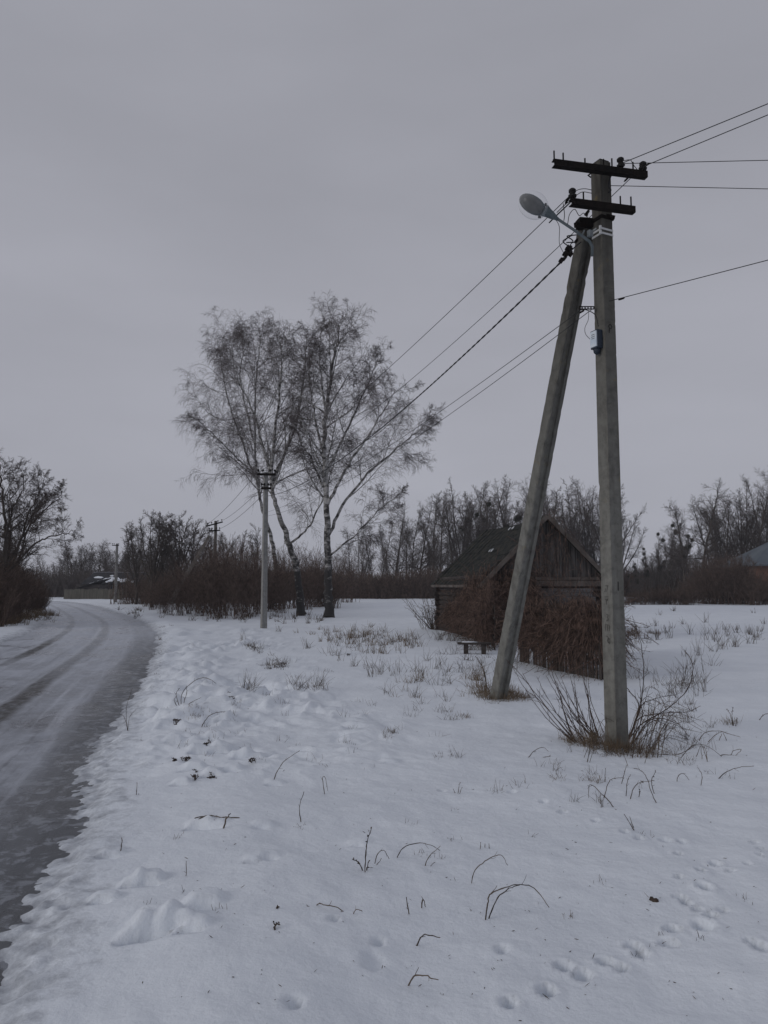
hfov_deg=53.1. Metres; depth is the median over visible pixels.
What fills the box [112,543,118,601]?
utility pole
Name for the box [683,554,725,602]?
shrub
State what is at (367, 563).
bare tree
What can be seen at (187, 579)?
shrub
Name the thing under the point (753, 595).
shrub
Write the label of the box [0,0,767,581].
sky
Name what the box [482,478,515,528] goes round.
bare tree
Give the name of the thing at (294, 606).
shrub
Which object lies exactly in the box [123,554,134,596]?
bare tree
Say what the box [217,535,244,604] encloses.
bare tree
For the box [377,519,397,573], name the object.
bare tree
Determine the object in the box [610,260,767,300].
overhead wire
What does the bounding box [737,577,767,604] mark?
shrub
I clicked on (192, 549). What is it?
bare tree
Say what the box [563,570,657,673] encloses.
hanging vines
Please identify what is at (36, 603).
shrub
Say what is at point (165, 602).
shrub
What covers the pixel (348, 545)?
bare tree
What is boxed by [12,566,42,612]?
shrub
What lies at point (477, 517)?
bare tree
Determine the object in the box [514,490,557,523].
bare tree
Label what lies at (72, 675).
road
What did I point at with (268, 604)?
shrub
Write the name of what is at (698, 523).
bare tree
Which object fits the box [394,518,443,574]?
bare tree
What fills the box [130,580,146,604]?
shrub
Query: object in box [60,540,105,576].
bare tree
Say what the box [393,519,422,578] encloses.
bare tree
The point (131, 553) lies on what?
bare tree
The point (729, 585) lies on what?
shrub
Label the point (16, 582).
shrub
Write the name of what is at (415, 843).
dry stem
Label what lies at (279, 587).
shrub
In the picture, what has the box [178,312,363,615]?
birch tree
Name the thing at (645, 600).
shrub
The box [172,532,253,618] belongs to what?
shrub
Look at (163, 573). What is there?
bare tree
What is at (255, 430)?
birch tree
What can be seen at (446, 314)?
overhead wire
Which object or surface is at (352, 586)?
shrub
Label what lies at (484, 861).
dry stem
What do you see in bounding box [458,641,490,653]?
bench
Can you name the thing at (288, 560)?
shrub
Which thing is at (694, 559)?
bare tree
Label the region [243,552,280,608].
shrub
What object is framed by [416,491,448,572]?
bare tree
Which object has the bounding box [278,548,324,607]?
shrub
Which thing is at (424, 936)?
dry stem
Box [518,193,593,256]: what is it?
street lamp
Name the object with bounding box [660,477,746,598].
bare tree
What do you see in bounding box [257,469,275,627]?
utility pole
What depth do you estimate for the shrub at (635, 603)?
69.52 m
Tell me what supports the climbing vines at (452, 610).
attached to the wooden shed
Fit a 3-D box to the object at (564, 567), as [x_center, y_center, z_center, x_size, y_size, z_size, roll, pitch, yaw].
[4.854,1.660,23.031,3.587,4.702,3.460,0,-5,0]
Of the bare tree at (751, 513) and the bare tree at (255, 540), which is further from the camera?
the bare tree at (751, 513)
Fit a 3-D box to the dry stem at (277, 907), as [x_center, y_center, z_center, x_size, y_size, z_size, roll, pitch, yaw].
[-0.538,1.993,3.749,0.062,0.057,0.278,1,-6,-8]
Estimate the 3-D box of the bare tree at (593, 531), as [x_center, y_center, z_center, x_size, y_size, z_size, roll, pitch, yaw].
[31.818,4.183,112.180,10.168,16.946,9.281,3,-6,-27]
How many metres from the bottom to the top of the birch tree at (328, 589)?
17.610 m
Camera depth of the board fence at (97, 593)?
94.67 m
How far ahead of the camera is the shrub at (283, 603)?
46.60 m
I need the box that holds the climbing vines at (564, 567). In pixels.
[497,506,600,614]
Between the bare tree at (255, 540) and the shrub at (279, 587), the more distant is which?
the bare tree at (255, 540)
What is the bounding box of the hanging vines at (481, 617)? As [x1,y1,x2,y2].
[453,554,510,651]
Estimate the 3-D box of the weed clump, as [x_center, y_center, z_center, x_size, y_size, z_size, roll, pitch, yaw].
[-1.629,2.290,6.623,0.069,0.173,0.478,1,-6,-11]
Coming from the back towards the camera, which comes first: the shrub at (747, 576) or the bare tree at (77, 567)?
the bare tree at (77, 567)
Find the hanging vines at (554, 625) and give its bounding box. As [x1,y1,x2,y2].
[484,555,649,680]
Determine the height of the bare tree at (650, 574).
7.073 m
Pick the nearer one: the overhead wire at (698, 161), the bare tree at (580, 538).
the overhead wire at (698, 161)
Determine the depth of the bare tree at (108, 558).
139.62 m
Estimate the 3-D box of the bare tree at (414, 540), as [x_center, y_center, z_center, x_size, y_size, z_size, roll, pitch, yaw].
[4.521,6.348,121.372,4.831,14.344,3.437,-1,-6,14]
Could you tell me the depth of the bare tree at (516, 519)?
110.89 m
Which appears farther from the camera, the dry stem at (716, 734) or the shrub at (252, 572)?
the shrub at (252, 572)
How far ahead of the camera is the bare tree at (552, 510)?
116.83 m
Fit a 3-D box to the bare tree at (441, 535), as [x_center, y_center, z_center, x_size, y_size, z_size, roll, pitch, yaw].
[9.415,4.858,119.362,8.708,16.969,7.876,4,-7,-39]
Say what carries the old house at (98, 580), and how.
on the snow ground at (100, 937)
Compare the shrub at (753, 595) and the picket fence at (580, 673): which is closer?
the picket fence at (580, 673)
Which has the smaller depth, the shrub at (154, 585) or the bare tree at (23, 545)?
the bare tree at (23, 545)
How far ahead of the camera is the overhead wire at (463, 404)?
11.43 m
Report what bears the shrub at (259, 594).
on the snow ground at (100, 937)
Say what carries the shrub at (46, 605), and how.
on the snow ground at (100, 937)
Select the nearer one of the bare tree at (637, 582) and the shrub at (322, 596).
the shrub at (322, 596)
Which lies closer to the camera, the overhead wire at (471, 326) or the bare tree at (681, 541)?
the overhead wire at (471, 326)
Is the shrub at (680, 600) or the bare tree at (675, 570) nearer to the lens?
the shrub at (680, 600)
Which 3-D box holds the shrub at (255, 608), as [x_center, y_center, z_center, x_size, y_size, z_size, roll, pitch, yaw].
[-7.094,3.484,41.463,3.595,4.643,3.180,2,-6,-23]
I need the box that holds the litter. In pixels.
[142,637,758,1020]
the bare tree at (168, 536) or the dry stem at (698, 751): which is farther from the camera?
the bare tree at (168, 536)
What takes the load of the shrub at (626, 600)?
on the snow ground at (100, 937)
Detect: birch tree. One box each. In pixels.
[170,305,301,608]
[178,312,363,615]
[266,290,445,617]
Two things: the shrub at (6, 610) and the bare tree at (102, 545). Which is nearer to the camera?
the shrub at (6, 610)
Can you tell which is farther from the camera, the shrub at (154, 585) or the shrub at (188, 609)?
the shrub at (154, 585)
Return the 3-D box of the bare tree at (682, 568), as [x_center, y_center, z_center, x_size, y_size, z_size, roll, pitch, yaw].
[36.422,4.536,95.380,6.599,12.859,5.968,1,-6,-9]
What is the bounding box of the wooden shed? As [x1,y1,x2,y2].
[431,514,600,642]
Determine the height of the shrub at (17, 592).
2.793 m
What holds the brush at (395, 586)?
on the snow ground at (100, 937)
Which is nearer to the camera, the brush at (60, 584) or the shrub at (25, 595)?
the shrub at (25, 595)
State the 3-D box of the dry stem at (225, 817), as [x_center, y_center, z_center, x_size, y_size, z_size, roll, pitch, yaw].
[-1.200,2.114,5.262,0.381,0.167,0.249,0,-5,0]
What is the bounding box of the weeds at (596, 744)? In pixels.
[579,713,660,765]
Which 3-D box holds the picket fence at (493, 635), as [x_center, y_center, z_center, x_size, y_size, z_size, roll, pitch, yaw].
[3.006,3.208,21.293,0.058,1.285,2.612,-1,-6,5]
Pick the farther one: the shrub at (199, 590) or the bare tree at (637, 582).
the bare tree at (637, 582)
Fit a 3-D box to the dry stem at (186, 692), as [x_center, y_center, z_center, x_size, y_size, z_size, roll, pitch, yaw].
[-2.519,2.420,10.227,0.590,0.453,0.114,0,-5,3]
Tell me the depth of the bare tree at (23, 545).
40.70 m
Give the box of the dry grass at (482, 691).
[0,608,743,782]
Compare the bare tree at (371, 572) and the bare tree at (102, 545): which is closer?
the bare tree at (371, 572)
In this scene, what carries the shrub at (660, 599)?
on the snow ground at (100, 937)
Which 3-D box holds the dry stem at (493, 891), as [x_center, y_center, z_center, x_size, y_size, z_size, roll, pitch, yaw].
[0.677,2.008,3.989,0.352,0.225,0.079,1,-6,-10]
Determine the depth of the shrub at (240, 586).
39.07 m
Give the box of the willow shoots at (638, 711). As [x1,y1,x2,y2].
[627,616,699,739]
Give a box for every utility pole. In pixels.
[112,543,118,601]
[170,519,222,607]
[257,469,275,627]
[489,150,648,747]
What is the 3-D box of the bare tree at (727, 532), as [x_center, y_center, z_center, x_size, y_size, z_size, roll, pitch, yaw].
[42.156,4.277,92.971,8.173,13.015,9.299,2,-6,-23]
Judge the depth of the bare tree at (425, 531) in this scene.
109.60 m
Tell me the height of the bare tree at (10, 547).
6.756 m
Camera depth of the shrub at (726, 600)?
72.48 m
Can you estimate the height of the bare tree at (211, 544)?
6.826 m
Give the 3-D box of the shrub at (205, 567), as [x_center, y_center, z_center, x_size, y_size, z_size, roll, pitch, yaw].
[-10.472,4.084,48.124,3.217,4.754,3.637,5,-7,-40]
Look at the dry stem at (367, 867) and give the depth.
4.50 m
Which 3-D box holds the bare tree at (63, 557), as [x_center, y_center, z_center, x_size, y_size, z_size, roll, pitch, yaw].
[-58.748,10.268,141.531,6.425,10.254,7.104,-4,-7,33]
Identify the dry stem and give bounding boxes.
[174,677,214,705]
[195,813,239,828]
[273,905,279,929]
[274,751,298,778]
[317,903,361,913]
[352,827,371,871]
[397,842,439,857]
[408,967,438,985]
[416,934,439,945]
[471,852,506,882]
[475,656,487,687]
[485,877,548,919]
[587,765,656,806]
[605,765,630,794]
[630,770,655,798]
[681,744,721,761]
[699,727,738,741]
[718,766,751,778]
[726,707,737,725]
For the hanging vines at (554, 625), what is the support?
hanging from the picket fence at (580, 673)
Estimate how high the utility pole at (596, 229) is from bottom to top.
6.920 m
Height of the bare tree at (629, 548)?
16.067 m
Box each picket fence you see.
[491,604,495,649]
[519,600,602,679]
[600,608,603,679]
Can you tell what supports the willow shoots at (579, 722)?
on the snow ground at (100, 937)
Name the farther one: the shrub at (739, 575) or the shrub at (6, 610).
the shrub at (739, 575)
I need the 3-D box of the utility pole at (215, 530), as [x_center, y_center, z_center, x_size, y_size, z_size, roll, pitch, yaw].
[-12.872,3.680,52.892,1.170,6.897,6.447,-1,-6,10]
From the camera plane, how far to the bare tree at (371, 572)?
128.92 m
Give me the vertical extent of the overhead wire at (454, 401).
0.395 m
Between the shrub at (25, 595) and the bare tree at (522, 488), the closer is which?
the shrub at (25, 595)
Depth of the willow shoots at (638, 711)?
8.51 m
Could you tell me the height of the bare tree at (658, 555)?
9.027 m
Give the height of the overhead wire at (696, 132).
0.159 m
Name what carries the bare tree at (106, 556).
on the snow ground at (100, 937)
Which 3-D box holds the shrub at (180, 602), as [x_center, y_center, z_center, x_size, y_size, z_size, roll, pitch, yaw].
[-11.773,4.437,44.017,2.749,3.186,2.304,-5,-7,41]
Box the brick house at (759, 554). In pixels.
[718,542,767,601]
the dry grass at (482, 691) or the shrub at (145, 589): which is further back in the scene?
the shrub at (145, 589)
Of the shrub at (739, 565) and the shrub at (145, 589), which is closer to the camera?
the shrub at (145, 589)
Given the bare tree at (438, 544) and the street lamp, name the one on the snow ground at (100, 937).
the bare tree at (438, 544)
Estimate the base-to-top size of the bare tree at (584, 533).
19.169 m
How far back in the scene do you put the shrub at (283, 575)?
52.51 m
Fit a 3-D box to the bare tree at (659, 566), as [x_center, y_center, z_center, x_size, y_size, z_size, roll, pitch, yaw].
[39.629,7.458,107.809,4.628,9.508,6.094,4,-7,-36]
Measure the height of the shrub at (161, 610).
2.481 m
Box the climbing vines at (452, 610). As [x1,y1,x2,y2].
[424,549,559,640]
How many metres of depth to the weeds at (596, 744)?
7.76 m
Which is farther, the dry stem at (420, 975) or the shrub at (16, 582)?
the shrub at (16, 582)
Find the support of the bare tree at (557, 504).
on the snow ground at (100, 937)
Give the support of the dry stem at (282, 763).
on the snow ground at (100, 937)
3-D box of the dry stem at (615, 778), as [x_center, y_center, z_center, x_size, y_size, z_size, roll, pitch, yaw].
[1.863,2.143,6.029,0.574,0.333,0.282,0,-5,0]
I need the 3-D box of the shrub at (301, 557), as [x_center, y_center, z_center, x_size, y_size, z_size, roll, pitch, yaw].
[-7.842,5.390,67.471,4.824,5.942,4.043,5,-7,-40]
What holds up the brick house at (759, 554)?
on the snow ground at (100, 937)
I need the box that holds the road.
[0,601,159,985]
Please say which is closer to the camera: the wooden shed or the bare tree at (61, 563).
the wooden shed
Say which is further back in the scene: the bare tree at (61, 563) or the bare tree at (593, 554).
the bare tree at (61, 563)
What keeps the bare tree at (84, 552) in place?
on the snow ground at (100, 937)
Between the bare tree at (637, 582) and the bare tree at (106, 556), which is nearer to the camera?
the bare tree at (637, 582)
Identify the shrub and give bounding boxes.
[0,559,41,620]
[0,561,41,624]
[0,578,33,626]
[1,564,43,618]
[9,567,40,610]
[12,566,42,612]
[16,568,45,610]
[27,573,48,611]
[31,576,58,610]
[37,593,48,609]
[41,592,57,609]
[124,571,157,606]
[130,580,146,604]
[136,567,169,608]
[141,579,161,609]
[145,576,177,613]
[147,568,188,614]
[150,562,200,615]
[159,557,197,607]
[164,555,210,610]
[165,561,195,609]
[166,564,202,613]
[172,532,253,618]
[172,562,222,615]
[176,538,238,611]
[179,560,208,611]
[189,535,245,615]
[191,540,242,612]
[199,534,260,615]
[205,538,246,610]
[211,534,273,618]
[214,541,270,612]
[220,536,280,616]
[227,545,282,613]
[242,546,288,611]
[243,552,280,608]
[253,545,313,608]
[260,546,315,609]
[260,547,300,611]
[268,541,307,605]
[268,570,296,613]
[272,542,338,602]
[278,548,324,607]
[279,542,319,602]
[283,562,322,609]
[287,547,341,606]
[300,549,371,606]
[317,552,354,600]
[318,564,353,607]
[332,549,380,602]
[624,594,637,604]
[625,591,643,604]
[633,589,655,604]
[643,588,666,604]
[648,586,674,604]
[652,587,679,604]
[663,584,698,604]
[675,583,707,604]
[677,558,742,603]
[680,566,713,602]
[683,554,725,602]
[686,554,752,603]
[686,556,749,603]
[690,549,758,604]
[698,555,767,604]
[716,553,766,603]
[718,551,767,601]
[729,568,767,604]
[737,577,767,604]
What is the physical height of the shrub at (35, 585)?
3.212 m
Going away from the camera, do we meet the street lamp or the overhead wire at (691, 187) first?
the street lamp
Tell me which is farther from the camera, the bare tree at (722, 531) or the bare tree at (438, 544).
the bare tree at (438, 544)
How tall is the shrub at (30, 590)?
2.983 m
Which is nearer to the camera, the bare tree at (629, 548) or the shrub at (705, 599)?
the shrub at (705, 599)
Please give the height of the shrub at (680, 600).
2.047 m
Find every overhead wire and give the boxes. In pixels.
[209,471,257,522]
[264,197,567,468]
[269,263,560,495]
[269,310,590,515]
[276,179,629,471]
[277,311,578,508]
[610,185,765,188]
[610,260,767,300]
[623,103,767,162]
[625,160,767,163]
[645,115,767,165]
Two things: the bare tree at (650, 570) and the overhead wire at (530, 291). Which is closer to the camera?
the overhead wire at (530, 291)
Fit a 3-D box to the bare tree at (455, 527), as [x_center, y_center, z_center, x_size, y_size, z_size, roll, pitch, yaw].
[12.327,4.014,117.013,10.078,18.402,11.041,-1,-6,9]
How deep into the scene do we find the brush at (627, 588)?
112.38 m
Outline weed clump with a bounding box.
[190,769,198,780]
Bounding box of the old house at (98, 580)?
[73,572,146,597]
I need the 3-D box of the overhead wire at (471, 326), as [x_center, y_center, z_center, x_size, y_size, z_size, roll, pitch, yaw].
[-0.759,-2.533,19.875,0.009,0.569,23.757,2,-6,-18]
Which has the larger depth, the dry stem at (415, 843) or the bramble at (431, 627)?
the bramble at (431, 627)
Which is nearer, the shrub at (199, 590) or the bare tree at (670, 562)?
the shrub at (199, 590)
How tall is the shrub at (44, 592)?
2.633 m
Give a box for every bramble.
[404,590,440,629]
[626,679,708,757]
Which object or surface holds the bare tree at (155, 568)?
on the snow ground at (100, 937)
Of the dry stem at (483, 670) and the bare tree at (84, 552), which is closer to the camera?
the dry stem at (483, 670)
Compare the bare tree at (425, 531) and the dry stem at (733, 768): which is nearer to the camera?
the dry stem at (733, 768)
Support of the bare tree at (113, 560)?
on the snow ground at (100, 937)
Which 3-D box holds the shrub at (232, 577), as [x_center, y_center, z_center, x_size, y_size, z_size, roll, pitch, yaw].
[-8.796,3.574,42.495,3.648,4.668,4.353,-5,-7,40]
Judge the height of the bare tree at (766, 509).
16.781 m
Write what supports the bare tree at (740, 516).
on the snow ground at (100, 937)
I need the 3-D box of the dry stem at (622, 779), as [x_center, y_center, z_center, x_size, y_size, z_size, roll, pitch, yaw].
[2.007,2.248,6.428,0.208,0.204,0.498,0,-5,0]
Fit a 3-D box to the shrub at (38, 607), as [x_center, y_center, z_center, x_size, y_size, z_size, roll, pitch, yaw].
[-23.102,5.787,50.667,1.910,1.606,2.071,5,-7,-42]
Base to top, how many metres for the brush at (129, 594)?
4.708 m
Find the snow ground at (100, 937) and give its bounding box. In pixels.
[0,597,767,1023]
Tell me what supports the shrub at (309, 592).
on the snow ground at (100, 937)
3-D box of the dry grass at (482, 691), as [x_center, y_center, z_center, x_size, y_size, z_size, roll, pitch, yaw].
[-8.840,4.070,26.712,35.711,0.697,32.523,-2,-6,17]
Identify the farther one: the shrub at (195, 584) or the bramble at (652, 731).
the shrub at (195, 584)
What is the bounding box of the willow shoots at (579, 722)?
[507,661,603,743]
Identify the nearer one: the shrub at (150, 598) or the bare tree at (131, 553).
the shrub at (150, 598)
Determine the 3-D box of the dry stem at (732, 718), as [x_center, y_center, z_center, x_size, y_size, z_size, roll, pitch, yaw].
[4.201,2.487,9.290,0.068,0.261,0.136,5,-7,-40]
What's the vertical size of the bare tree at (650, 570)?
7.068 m
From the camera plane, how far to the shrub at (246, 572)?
47.70 m
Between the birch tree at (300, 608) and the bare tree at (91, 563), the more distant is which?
the bare tree at (91, 563)
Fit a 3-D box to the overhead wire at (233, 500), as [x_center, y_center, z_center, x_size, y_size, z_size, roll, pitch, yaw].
[-9.015,-0.297,43.536,0.018,0.327,26.255,2,-6,-17]
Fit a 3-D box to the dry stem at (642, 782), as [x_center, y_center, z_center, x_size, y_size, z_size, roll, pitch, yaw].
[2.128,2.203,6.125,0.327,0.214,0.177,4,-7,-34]
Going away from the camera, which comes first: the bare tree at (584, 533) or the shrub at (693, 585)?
the shrub at (693, 585)
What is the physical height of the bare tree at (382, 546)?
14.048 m
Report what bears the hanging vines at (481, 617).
on the snow ground at (100, 937)
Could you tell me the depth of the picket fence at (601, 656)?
14.12 m
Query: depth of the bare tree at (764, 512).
89.20 m
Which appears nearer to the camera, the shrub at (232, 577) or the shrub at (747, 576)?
the shrub at (232, 577)
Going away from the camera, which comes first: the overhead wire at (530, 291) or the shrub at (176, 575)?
the overhead wire at (530, 291)
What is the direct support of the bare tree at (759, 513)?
on the snow ground at (100, 937)
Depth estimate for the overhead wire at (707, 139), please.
8.10 m
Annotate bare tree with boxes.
[0,448,84,578]
[0,491,58,576]
[0,517,28,580]
[32,553,73,573]
[49,540,74,576]
[53,543,98,574]
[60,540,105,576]
[60,553,99,577]
[83,549,101,576]
[91,545,127,571]
[93,540,113,569]
[96,546,126,571]
[100,554,120,571]
[113,520,157,603]
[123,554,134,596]
[130,513,192,602]
[131,511,182,607]
[140,510,212,598]
[165,518,213,606]
[198,526,225,604]
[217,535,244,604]
[237,523,261,606]
[332,526,361,571]
[346,522,378,577]
[357,520,377,574]
[374,525,415,574]
[377,498,418,574]
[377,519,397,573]
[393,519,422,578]
[394,494,449,572]
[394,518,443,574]
[401,507,423,571]
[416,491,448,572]
[416,513,459,570]
[418,493,461,570]
[427,489,472,570]
[432,478,496,558]
[449,475,523,550]
[449,482,501,543]
[476,481,523,528]
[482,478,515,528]
[511,473,549,523]
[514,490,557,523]
[542,480,596,558]
[544,479,599,554]
[548,486,565,522]
[557,478,599,557]
[566,479,600,564]
[568,506,600,566]
[576,483,646,557]
[621,492,647,570]
[626,563,644,595]
[628,547,658,597]
[640,555,659,591]
[645,533,685,591]
[653,543,677,573]
[656,497,697,585]
[656,523,697,594]
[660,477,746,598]
[664,540,680,587]
[667,506,696,578]
[668,539,702,584]
[679,494,728,571]
[689,493,767,561]
[693,496,758,561]
[700,481,767,557]
[723,466,767,556]
[729,474,767,552]
[755,493,767,541]
[756,478,767,544]
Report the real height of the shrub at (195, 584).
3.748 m
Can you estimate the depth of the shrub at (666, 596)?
69.37 m
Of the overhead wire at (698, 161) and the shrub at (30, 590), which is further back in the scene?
the shrub at (30, 590)
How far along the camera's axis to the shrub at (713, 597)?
70.53 m
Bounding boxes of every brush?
[23,564,172,596]
[106,565,293,603]
[282,564,444,598]
[598,558,701,596]
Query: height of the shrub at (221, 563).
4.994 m
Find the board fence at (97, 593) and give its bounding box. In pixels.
[64,588,122,599]
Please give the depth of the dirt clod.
4.13 m
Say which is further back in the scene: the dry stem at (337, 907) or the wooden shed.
the wooden shed
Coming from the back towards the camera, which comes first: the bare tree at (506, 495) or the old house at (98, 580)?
the bare tree at (506, 495)
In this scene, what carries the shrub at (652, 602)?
on the snow ground at (100, 937)
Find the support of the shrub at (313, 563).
on the snow ground at (100, 937)
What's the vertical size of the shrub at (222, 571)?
4.885 m
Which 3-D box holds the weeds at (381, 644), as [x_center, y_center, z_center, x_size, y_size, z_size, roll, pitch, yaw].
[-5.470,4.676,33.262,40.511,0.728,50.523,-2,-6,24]
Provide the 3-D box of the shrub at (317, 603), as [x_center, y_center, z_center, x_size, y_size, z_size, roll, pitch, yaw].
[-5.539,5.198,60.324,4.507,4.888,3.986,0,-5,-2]
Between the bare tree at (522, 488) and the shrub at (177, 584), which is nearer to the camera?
the shrub at (177, 584)
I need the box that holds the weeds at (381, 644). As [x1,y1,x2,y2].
[115,606,764,957]
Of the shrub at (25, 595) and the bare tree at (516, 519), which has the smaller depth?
the shrub at (25, 595)
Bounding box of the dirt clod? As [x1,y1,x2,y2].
[649,896,658,901]
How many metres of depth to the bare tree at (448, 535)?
113.32 m
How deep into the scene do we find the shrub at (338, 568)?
73.78 m
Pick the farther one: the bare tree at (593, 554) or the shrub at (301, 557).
the bare tree at (593, 554)
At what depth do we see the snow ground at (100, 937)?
5.01 m
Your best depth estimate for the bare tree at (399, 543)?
110.88 m
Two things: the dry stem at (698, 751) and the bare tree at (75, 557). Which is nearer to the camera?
the dry stem at (698, 751)
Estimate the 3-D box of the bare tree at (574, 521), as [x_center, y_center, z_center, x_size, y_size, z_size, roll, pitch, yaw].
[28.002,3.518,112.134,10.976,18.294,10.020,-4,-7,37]
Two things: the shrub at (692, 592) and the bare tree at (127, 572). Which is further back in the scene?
the bare tree at (127, 572)
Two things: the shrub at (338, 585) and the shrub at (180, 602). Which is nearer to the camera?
the shrub at (180, 602)
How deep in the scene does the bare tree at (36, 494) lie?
34.97 m
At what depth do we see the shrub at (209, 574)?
45.32 m

